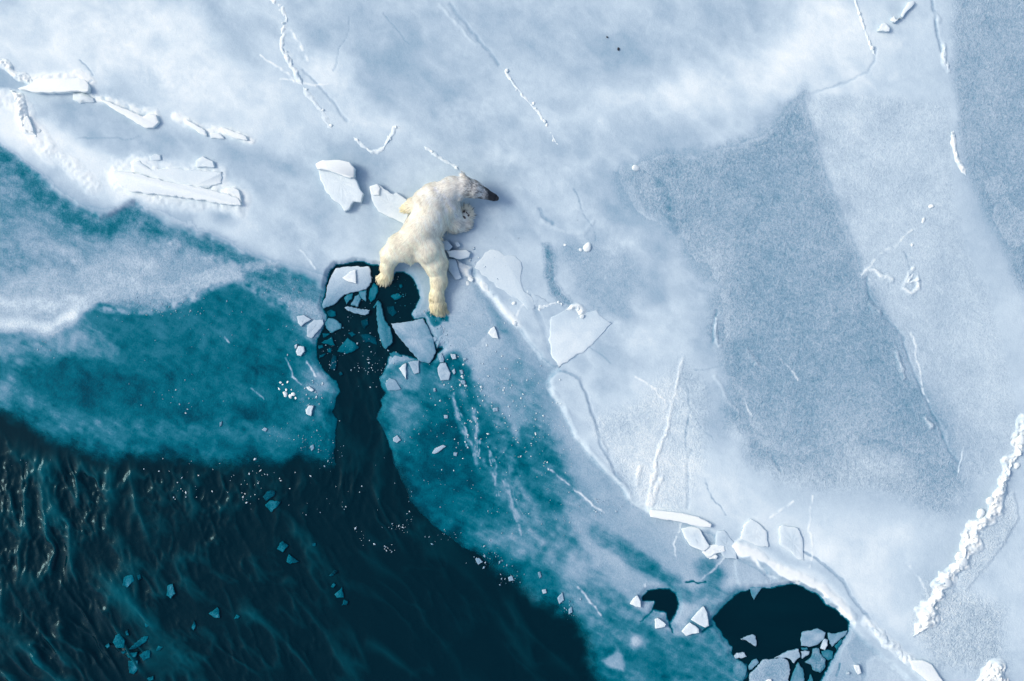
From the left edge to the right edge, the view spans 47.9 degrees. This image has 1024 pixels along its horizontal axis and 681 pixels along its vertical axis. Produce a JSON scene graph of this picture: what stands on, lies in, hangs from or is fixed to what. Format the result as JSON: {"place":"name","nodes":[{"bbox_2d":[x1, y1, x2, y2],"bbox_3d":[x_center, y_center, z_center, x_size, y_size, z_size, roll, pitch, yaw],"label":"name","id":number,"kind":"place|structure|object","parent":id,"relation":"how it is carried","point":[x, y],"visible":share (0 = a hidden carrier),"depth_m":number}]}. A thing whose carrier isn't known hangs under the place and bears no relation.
{"place":"outdoors","nodes":[
{"label":"outdoors","id":0,"kind":"place"},
{"bbox_2d":[270,0,302,84],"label":"snow ridge","id":1,"kind":"structure","parent":0,"point":[295,70],"depth_m":17.92},
{"bbox_2d":[354,125,399,154],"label":"snow ridge","id":2,"kind":"structure","parent":0,"point":[388,139],"depth_m":17.92},
{"bbox_2d":[0,262,847,680],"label":"water","id":3,"kind":"structure","parent":0,"point":[82,534],"depth_m":18.00},
{"bbox_2d":[113,633,125,647],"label":"ice floe","id":4,"kind":"object","parent":3,"relation":"on","point":[119,641],"visible":1,"depth_m":17.98},
{"bbox_2d":[122,575,133,586],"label":"ice floe","id":5,"kind":"object","parent":3,"relation":"on","point":[128,580],"visible":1,"depth_m":17.98},
{"bbox_2d":[127,652,137,657],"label":"ice floe","id":6,"kind":"object","parent":3,"relation":"on","point":[133,654],"visible":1,"depth_m":17.98},
{"bbox_2d":[128,660,137,673],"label":"ice floe","id":7,"kind":"object","parent":3,"relation":"on","point":[133,668],"visible":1,"depth_m":17.98},
{"bbox_2d":[129,636,148,649],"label":"ice floe","id":8,"kind":"object","parent":3,"relation":"on","point":[141,641],"visible":1,"depth_m":17.98},
{"bbox_2d":[140,650,150,660],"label":"ice floe","id":9,"kind":"object","parent":3,"relation":"on","point":[145,655],"visible":1,"depth_m":17.98},
{"bbox_2d":[167,583,175,598],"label":"ice floe","id":10,"kind":"object","parent":3,"relation":"on","point":[171,592],"visible":1,"depth_m":17.98},
{"bbox_2d":[209,607,219,617],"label":"ice floe","id":11,"kind":"object","parent":3,"relation":"on","point":[214,613],"visible":1,"depth_m":17.98},
{"bbox_2d":[263,490,275,500],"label":"ice floe","id":12,"kind":"object","parent":3,"relation":"on","point":[268,495],"visible":1,"depth_m":17.98},
{"bbox_2d":[265,500,280,511],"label":"ice floe","id":13,"kind":"object","parent":3,"relation":"on","point":[271,505],"visible":1,"depth_m":17.98},
{"bbox_2d":[277,541,288,551],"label":"ice floe","id":14,"kind":"object","parent":3,"relation":"on","point":[282,546],"visible":1,"depth_m":17.98},
{"bbox_2d":[286,554,298,563],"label":"ice floe","id":15,"kind":"object","parent":3,"relation":"on","point":[291,559],"visible":1,"depth_m":17.98},
{"bbox_2d":[321,337,334,345],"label":"ice floe","id":16,"kind":"object","parent":3,"relation":"on","point":[329,341],"visible":1,"depth_m":17.98},
{"bbox_2d":[327,309,335,316],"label":"ice floe","id":17,"kind":"object","parent":3,"relation":"on","point":[331,313],"visible":1,"depth_m":17.99},
{"bbox_2d":[325,318,341,332],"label":"ice floe","id":18,"kind":"object","parent":3,"relation":"on","point":[333,325],"visible":1,"depth_m":17.97},
{"bbox_2d":[330,355,336,369],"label":"ice floe","id":19,"kind":"object","parent":3,"relation":"on","point":[333,366],"visible":1,"depth_m":17.99},
{"bbox_2d":[334,588,343,597],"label":"ice floe","id":20,"kind":"object","parent":3,"relation":"on","point":[339,593],"visible":1,"depth_m":17.98},
{"bbox_2d":[322,266,371,307],"bbox_3d":[-2.628,-0.908,18.004,0.935,0.072,0.505,-25,90,0],"label":"ice floe","id":21,"kind":"object","parent":3,"relation":"on","point":[338,286],"visible":1,"depth_m":17.97},
{"bbox_2d":[343,269,355,283],"bbox_3d":[-2.535,-0.996,17.954,0.218,0.036,0.226,0,90,0],"label":"ice chip","id":22,"kind":"object","parent":21,"relation":"on","point":[350,276],"visible":1,"depth_m":17.94},
{"bbox_2d":[338,338,358,353],"bbox_3d":[-2.561,0.129,18.014,0.244,0.072,0.290,41,90,0],"label":"ice floe","id":23,"kind":"object","parent":3,"relation":"on","point":[350,345],"visible":1,"depth_m":17.98},
{"bbox_2d":[344,293,352,304],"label":"ice floe","id":24,"kind":"object","parent":3,"relation":"on","point":[348,297],"visible":1,"depth_m":17.98},
{"bbox_2d":[351,294,360,306],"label":"ice floe","id":25,"kind":"object","parent":3,"relation":"on","point":[356,300],"visible":1,"depth_m":17.97},
{"bbox_2d":[345,306,369,314],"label":"ice floe","id":26,"kind":"object","parent":3,"relation":"on","point":[359,311],"visible":1,"depth_m":17.95},
{"bbox_2d":[359,290,366,300],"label":"ice floe","id":27,"kind":"object","parent":3,"relation":"on","point":[362,294],"visible":1,"depth_m":17.98},
{"bbox_2d":[361,318,368,328],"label":"ice floe","id":28,"kind":"object","parent":3,"relation":"on","point":[365,323],"visible":1,"depth_m":17.99},
{"bbox_2d":[360,334,376,344],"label":"ice floe","id":29,"kind":"object","parent":3,"relation":"on","point":[366,338],"visible":1,"depth_m":17.99},
{"bbox_2d":[369,283,377,301],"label":"ice floe","id":30,"kind":"object","parent":3,"relation":"on","point":[373,291],"visible":1,"depth_m":17.98},
{"bbox_2d":[376,299,392,348],"bbox_3d":[-2.022,-0.264,17.989,0.209,0.072,0.807,-17,90,0],"label":"ice floe","id":31,"kind":"object","parent":3,"relation":"on","point":[385,333],"visible":1,"depth_m":17.95},
{"bbox_2d":[387,306,396,315],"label":"ice floe","id":32,"kind":"object","parent":3,"relation":"on","point":[391,310],"visible":1,"depth_m":17.99},
{"bbox_2d":[391,293,401,299],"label":"ice floe","id":33,"kind":"object","parent":3,"relation":"on","point":[395,296],"visible":1,"depth_m":17.99},
{"bbox_2d":[390,352,402,357],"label":"ice floe","id":34,"kind":"object","parent":3,"relation":"on","point":[392,354],"visible":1,"depth_m":17.98},
{"bbox_2d":[391,318,435,362],"bbox_3d":[-1.464,-0.055,17.999,0.482,0.072,0.862,-38,90,0],"label":"ice floe","id":35,"kind":"object","parent":3,"relation":"on","point":[416,337],"visible":1,"depth_m":17.96},
{"bbox_2d":[436,324,442,347],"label":"ice floe","id":36,"kind":"object","parent":3,"relation":"on","point":[439,331],"visible":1,"depth_m":17.97},
{"bbox_2d":[733,660,746,680],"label":"ice floe","id":37,"kind":"object","parent":3,"relation":"on","point":[740,669],"visible":1,"depth_m":17.97},
{"bbox_2d":[734,652,746,657],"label":"ice floe","id":38,"kind":"object","parent":3,"relation":"on","point":[740,655],"visible":1,"depth_m":17.98},
{"bbox_2d":[741,634,756,645],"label":"ice floe","id":39,"kind":"object","parent":3,"relation":"on","point":[751,639],"visible":1,"depth_m":17.97},
{"bbox_2d":[748,658,758,669],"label":"ice floe","id":40,"kind":"object","parent":3,"relation":"on","point":[753,663],"visible":1,"depth_m":17.98},
{"bbox_2d":[750,587,761,598],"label":"ice floe","id":41,"kind":"object","parent":3,"relation":"on","point":[754,591],"visible":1,"depth_m":17.98},
{"bbox_2d":[749,658,789,680],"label":"ice floe","id":42,"kind":"object","parent":3,"relation":"on","point":[776,669],"visible":1,"depth_m":17.97},
{"bbox_2d":[775,648,799,662],"bbox_3d":[4.299,4.952,17.987,0.405,0.087,0.212,-15,90,0],"label":"ice floe","id":43,"kind":"object","parent":3,"relation":"on","point":[793,655],"visible":1,"depth_m":17.96},
{"bbox_2d":[790,662,804,680],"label":"ice floe","id":44,"kind":"object","parent":3,"relation":"on","point":[798,674],"visible":1,"depth_m":17.98},
{"bbox_2d":[800,650,809,657],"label":"ice floe","id":45,"kind":"object","parent":3,"relation":"on","point":[804,653],"visible":1,"depth_m":17.97},
{"bbox_2d":[800,628,825,646],"bbox_3d":[4.700,4.639,18.004,0.394,0.072,0.292,0,90,0],"label":"ice floe","id":46,"kind":"object","parent":3,"relation":"on","point":[810,638],"visible":1,"depth_m":17.97},
{"bbox_2d":[805,647,825,672],"bbox_3d":[4.762,4.992,18.004,0.349,0.072,0.312,44,90,0],"label":"ice floe","id":47,"kind":"object","parent":3,"relation":"on","point":[816,660],"visible":1,"depth_m":17.97},
{"bbox_2d":[820,638,827,649],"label":"ice floe","id":48,"kind":"object","parent":3,"relation":"on","point":[824,645],"visible":1,"depth_m":17.95},
{"bbox_2d":[821,649,832,659],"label":"ice floe","id":49,"kind":"object","parent":3,"relation":"on","point":[827,654],"visible":1,"depth_m":17.98},
{"bbox_2d":[827,630,846,645],"bbox_3d":[5.095,4.654,18.004,0.318,0.071,0.223,-8,90,0],"label":"ice floe","id":50,"kind":"object","parent":3,"relation":"on","point":[833,638],"visible":1,"depth_m":17.97},
{"bbox_2d":[834,638,842,648],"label":"ice floe","id":51,"kind":"object","parent":3,"relation":"on","point":[838,644],"visible":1,"depth_m":17.98},
{"bbox_2d":[0,0,1023,680],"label":"sea ice","id":52,"kind":"structure","parent":0,"point":[780,340],"depth_m":17.93},
{"bbox_2d":[0,58,32,83],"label":"snow ridge","id":53,"kind":"structure","parent":52,"relation":"on","point":[6,65],"depth_m":17.90},
{"bbox_2d":[10,89,40,135],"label":"snow ridge","id":54,"kind":"structure","parent":52,"relation":"on","point":[21,110],"depth_m":17.89},
{"bbox_2d":[22,115,33,131],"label":"snow slab","id":55,"kind":"structure","parent":52,"relation":"on","point":[28,124],"depth_m":17.86},
{"bbox_2d":[18,78,90,93],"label":"snow slab","id":56,"kind":"structure","parent":52,"relation":"on","point":[52,86],"depth_m":17.86},
{"bbox_2d":[73,92,95,103],"bbox_3d":[-6.648,-3.772,17.929,0.368,0.142,0.184,0,90,0],"label":"snow slab","id":57,"kind":"object","parent":52,"relation":"on","point":[81,97],"depth_m":17.88},
{"bbox_2d":[100,99,159,128],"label":"snow slab","id":58,"kind":"structure","parent":52,"relation":"on","point":[148,121],"depth_m":17.87},
{"bbox_2d":[149,154,161,160],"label":"snow slab","id":59,"kind":"structure","parent":52,"relation":"on","point":[155,157],"depth_m":17.90},
{"bbox_2d":[131,161,221,188],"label":"snow slab","id":60,"kind":"structure","parent":52,"relation":"on","point":[201,178],"depth_m":17.89},
{"bbox_2d":[112,170,241,205],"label":"snow slab","id":61,"kind":"structure","parent":52,"relation":"on","point":[133,182],"depth_m":17.85},
{"bbox_2d":[185,119,206,135],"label":"snow slab","id":62,"kind":"structure","parent":52,"relation":"on","point":[200,130],"depth_m":17.88},
{"bbox_2d":[196,156,214,167],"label":"snow slab","id":63,"kind":"object","parent":52,"relation":"on","point":[202,161],"depth_m":17.87},
{"bbox_2d":[210,133,224,138],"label":"snow slab","id":64,"kind":"object","parent":52,"relation":"on","point":[216,135],"depth_m":17.89},
{"bbox_2d":[225,187,241,201],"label":"snow slab","id":65,"kind":"object","parent":52,"relation":"on","point":[233,191],"depth_m":17.86},
{"bbox_2d":[220,127,247,140],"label":"snow slab","id":66,"kind":"structure","parent":52,"relation":"on","point":[233,134],"depth_m":17.87},
{"bbox_2d":[296,346,304,355],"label":"ice chip","id":67,"kind":"object","parent":52,"relation":"on","point":[300,350],"visible":1,"depth_m":17.93},
{"bbox_2d":[297,315,311,326],"bbox_3d":[-3.255,-0.341,17.959,0.208,0.059,0.175,-35,90,0],"label":"ice chip","id":68,"kind":"object","parent":52,"relation":"on","point":[303,320],"visible":1,"depth_m":17.93},
{"bbox_2d":[306,405,313,415],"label":"ice chip","id":69,"kind":"object","parent":52,"relation":"on","point":[309,409],"visible":1,"depth_m":17.93},
{"bbox_2d":[307,319,323,337],"bbox_3d":[-3.086,-0.209,17.965,0.190,0.044,0.367,42,90,0],"label":"ice chip","id":70,"kind":"object","parent":52,"relation":"on","point":[314,327],"visible":1,"depth_m":17.95},
{"bbox_2d":[303,87,331,128],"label":"snow ridge","id":71,"kind":"structure","parent":52,"relation":"on","point":[311,97],"depth_m":17.92},
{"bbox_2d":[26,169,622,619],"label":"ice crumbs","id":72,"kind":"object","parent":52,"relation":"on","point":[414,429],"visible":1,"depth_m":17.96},
{"bbox_2d":[316,160,364,211],"bbox_3d":[-2.637,-2.444,17.867,0.579,0.285,0.860,-25,90,0],"label":"ice block","id":73,"kind":"object","parent":52,"relation":"on","point":[339,181],"depth_m":17.81},
{"bbox_2d":[370,184,408,223],"bbox_3d":[-1.914,-2.135,17.908,0.744,0.204,0.410,25,90,0],"label":"ice block","id":74,"kind":"object","parent":52,"relation":"on","point":[387,203],"depth_m":17.85},
{"bbox_2d":[385,378,400,390],"bbox_3d":[-1.874,0.698,17.971,0.195,0.039,0.254,-30,90,0],"label":"ice chip","id":75,"kind":"object","parent":52,"relation":"on","point":[391,384],"visible":1,"depth_m":17.96},
{"bbox_2d":[393,435,400,442],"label":"ice chip","id":76,"kind":"object","parent":52,"relation":"on","point":[396,439],"visible":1,"depth_m":17.95},
{"bbox_2d":[399,363,406,377],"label":"ice chip","id":77,"kind":"object","parent":52,"relation":"on","point":[402,368],"visible":1,"depth_m":17.94},
{"bbox_2d":[408,360,418,373],"bbox_3d":[-1.534,0.417,17.967,0.174,0.044,0.216,0,90,0],"label":"ice chip","id":78,"kind":"object","parent":52,"relation":"on","point":[414,365],"visible":1,"depth_m":17.95},
{"bbox_2d":[375,171,498,316],"bbox_3d":[-1.254,-1.587,17.744,1.482,0.734,2.246,23,90,0],"label":"polar bear","id":79,"kind":"object","parent":52,"relation":"on","point":[435,210],"visible":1,"depth_m":17.54},
{"bbox_2d":[432,445,445,453],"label":"ice chip","id":80,"kind":"object","parent":52,"relation":"on","point":[438,449],"visible":1,"depth_m":17.95},
{"bbox_2d":[424,146,457,168],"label":"snow ridge","id":81,"kind":"structure","parent":52,"relation":"on","point":[434,154],"depth_m":17.92},
{"bbox_2d":[439,353,443,361],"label":"ice chip","id":82,"kind":"object","parent":52,"relation":"on","point":[441,358],"visible":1,"depth_m":17.95},
{"bbox_2d":[438,362,450,380],"bbox_3d":[-1.060,0.484,17.965,0.204,0.054,0.284,0,90,0],"label":"ice chip","id":83,"kind":"object","parent":52,"relation":"on","point":[444,373],"visible":1,"depth_m":17.94},
{"bbox_2d":[442,240,452,250],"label":"ice slab","id":84,"kind":"object","parent":52,"relation":"on","point":[448,246],"depth_m":17.86},
{"bbox_2d":[448,258,460,279],"bbox_3d":[-0.914,-1.113,17.946,0.165,0.049,0.364,-17,90,0],"label":"ice slab","id":85,"kind":"object","parent":52,"relation":"on","point":[453,269],"depth_m":17.93},
{"bbox_2d":[446,250,470,259],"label":"ice slab","id":86,"kind":"object","parent":52,"relation":"on","point":[460,254],"depth_m":17.86},
{"bbox_2d":[457,260,473,284],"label":"snow ridge","id":87,"kind":"structure","parent":52,"relation":"on","point":[465,270],"depth_m":17.94},
{"bbox_2d":[475,278,488,291],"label":"snow ridge","id":88,"kind":"structure","parent":52,"relation":"on","point":[483,285],"depth_m":17.94},
{"bbox_2d":[488,327,498,338],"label":"ice chip","id":89,"kind":"object","parent":52,"relation":"on","point":[492,332],"visible":1,"depth_m":17.94},
{"bbox_2d":[474,250,534,308],"bbox_3d":[0.009,-0.978,17.943,1.171,0.047,0.571,41,90,0],"label":"ice plate","id":90,"kind":"object","parent":52,"relation":"on","point":[508,280],"visible":1,"depth_m":17.92},
{"bbox_2d":[525,294,549,306],"bbox_3d":[0.392,-0.612,17.942,0.432,0.049,0.232,0,90,0],"label":"ice plate","id":91,"kind":"object","parent":52,"relation":"on","point":[538,300],"visible":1,"depth_m":17.92},
{"bbox_2d":[538,301,561,310],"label":"snow ridge","id":92,"kind":"structure","parent":52,"relation":"on","point":[540,307],"depth_m":17.92},
{"bbox_2d":[557,593,563,603],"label":"ice chip","id":93,"kind":"object","parent":52,"relation":"on","point":[560,597],"visible":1,"depth_m":17.95},
{"bbox_2d":[566,303,586,318],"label":"snow ridge","id":94,"kind":"structure","parent":52,"relation":"on","point":[580,309],"depth_m":17.90},
{"bbox_2d":[549,310,611,366],"bbox_3d":[0.999,-0.167,17.939,1.090,0.052,0.749,-30,90,0],"label":"ice plate","id":95,"kind":"object","parent":52,"relation":"on","point":[571,336],"visible":1,"depth_m":17.92},
{"bbox_2d":[583,242,590,251],"bbox_3d":[1.174,-1.453,17.919,0.124,0.076,0.160,24,95,3],"label":"ice lump","id":96,"kind":"object","parent":52,"relation":"on","point":[587,247],"visible":1,"depth_m":17.90},
{"bbox_2d":[630,595,640,607],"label":"ice chip","id":97,"kind":"object","parent":52,"relation":"on","point":[635,601],"visible":1,"depth_m":17.92},
{"bbox_2d":[632,165,639,170],"bbox_3d":[1.926,-2.683,17.915,0.132,0.048,0.104,-11,100,-15],"label":"ice lump","id":98,"kind":"object","parent":52,"relation":"on","point":[635,168],"visible":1,"depth_m":17.89},
{"bbox_2d":[655,617,665,628],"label":"ice chip","id":99,"kind":"object","parent":52,"relation":"on","point":[659,623],"visible":1,"depth_m":17.92},
{"bbox_2d":[650,510,711,527],"bbox_3d":[2.622,2.749,17.913,0.984,0.105,0.159,11,90,0],"label":"ice slab","id":100,"kind":"object","parent":52,"relation":"on","point":[682,517],"depth_m":17.86},
{"bbox_2d":[682,622,698,635],"bbox_3d":[2.785,4.524,17.951,0.226,0.074,0.221,42,90,0],"label":"ice chip","id":101,"kind":"object","parent":52,"relation":"on","point":[689,628],"visible":1,"depth_m":17.92},
{"bbox_2d":[682,526,709,550],"bbox_3d":[2.853,3.082,17.944,0.278,0.113,0.465,-30,90,0],"label":"ice slab","id":102,"kind":"object","parent":52,"relation":"on","point":[694,537],"depth_m":17.92},
{"bbox_2d":[691,606,708,626],"bbox_3d":[2.983,4.324,17.951,0.279,0.073,0.292,40,90,0],"label":"ice chip","id":103,"kind":"object","parent":52,"relation":"on","point":[700,617],"visible":1,"depth_m":17.92},
{"bbox_2d":[702,544,724,557],"bbox_3d":[3.142,3.256,17.956,0.369,0.089,0.179,-21,90,0],"label":"ice slab","id":104,"kind":"object","parent":52,"relation":"on","point":[712,550],"depth_m":17.92},
{"bbox_2d":[709,554,717,558],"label":"ice slab","id":105,"kind":"object","parent":52,"relation":"on","point":[714,556],"depth_m":17.93},
{"bbox_2d":[715,530,736,558],"bbox_3d":[3.337,3.189,17.957,0.276,0.086,0.550,-34,90,0],"label":"ice slab","id":106,"kind":"object","parent":52,"relation":"on","point":[724,539],"depth_m":17.92},
{"bbox_2d":[740,519,768,546],"bbox_3d":[3.812,3.003,17.921,0.491,0.057,0.356,22,90,0],"label":"ice slab","id":107,"kind":"object","parent":52,"relation":"on","point":[754,532],"depth_m":17.90},
{"bbox_2d":[779,525,803,559],"bbox_3d":[4.347,3.144,17.921,0.395,0.055,0.560,0,90,0],"label":"ice slab","id":108,"kind":"object","parent":52,"relation":"on","point":[791,539],"depth_m":17.90},
{"bbox_2d":[853,664,860,673],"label":"ice chip","id":109,"kind":"object","parent":52,"relation":"on","point":[857,668],"visible":1,"depth_m":17.92},
{"bbox_2d":[854,0,874,54],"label":"snow ridge","id":110,"kind":"structure","parent":52,"relation":"on","point":[863,26],"depth_m":17.92},
{"bbox_2d":[877,23,889,32],"bbox_3d":[5.768,-4.859,17.926,0.192,0.148,0.139,0,90,0],"label":"ice block","id":111,"kind":"object","parent":52,"relation":"on","point":[884,27],"depth_m":17.86},
{"bbox_2d":[890,16,900,23],"bbox_3d":[5.960,-4.992,17.932,0.122,0.137,0.131,37,90,0],"label":"ice block","id":112,"kind":"object","parent":52,"relation":"on","point":[893,20],"depth_m":17.87},
{"bbox_2d":[874,629,917,666],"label":"snow ridge","id":113,"kind":"structure","parent":52,"relation":"on","point":[892,645],"depth_m":17.91},
{"bbox_2d":[900,1,914,17],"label":"ice block","id":114,"kind":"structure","parent":52,"relation":"on","point":[909,5],"depth_m":17.88},
{"bbox_2d":[910,660,942,680],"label":"ice slab","id":115,"kind":"object","parent":52,"relation":"on","point":[926,670],"depth_m":17.88},
{"bbox_2d":[958,447,964,472],"bbox_3d":[6.990,1.852,17.931,0.072,0.022,0.450,12,90,0],"label":"snow heap","id":116,"kind":"object","parent":52,"relation":"on","point":[959,466],"visible":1,"depth_m":17.93},
{"bbox_2d":[913,413,1023,636],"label":"pressure ridge","id":117,"kind":"structure","parent":52,"relation":"on","point":[971,544],"depth_m":17.89},
{"bbox_2d":[976,657,1009,680],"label":"snow heap","id":118,"kind":"object","parent":52,"relation":"on","point":[993,669],"visible":1,"depth_m":17.89},
{"bbox_2d":[504,69,557,144],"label":"snow ridge","id":119,"kind":"structure","parent":0,"point":[508,76],"depth_m":17.92},
{"bbox_2d":[907,273,920,283],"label":"snow ridge","id":120,"kind":"structure","parent":0,"point":[910,281],"depth_m":17.91},
{"bbox_2d":[940,47,949,68],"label":"snow ridge","id":121,"kind":"structure","parent":0,"point":[942,53],"depth_m":17.91},
{"bbox_2d":[950,130,965,174],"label":"snow ridge","id":122,"kind":"structure","parent":0,"point":[960,165],"depth_m":17.91}
]}

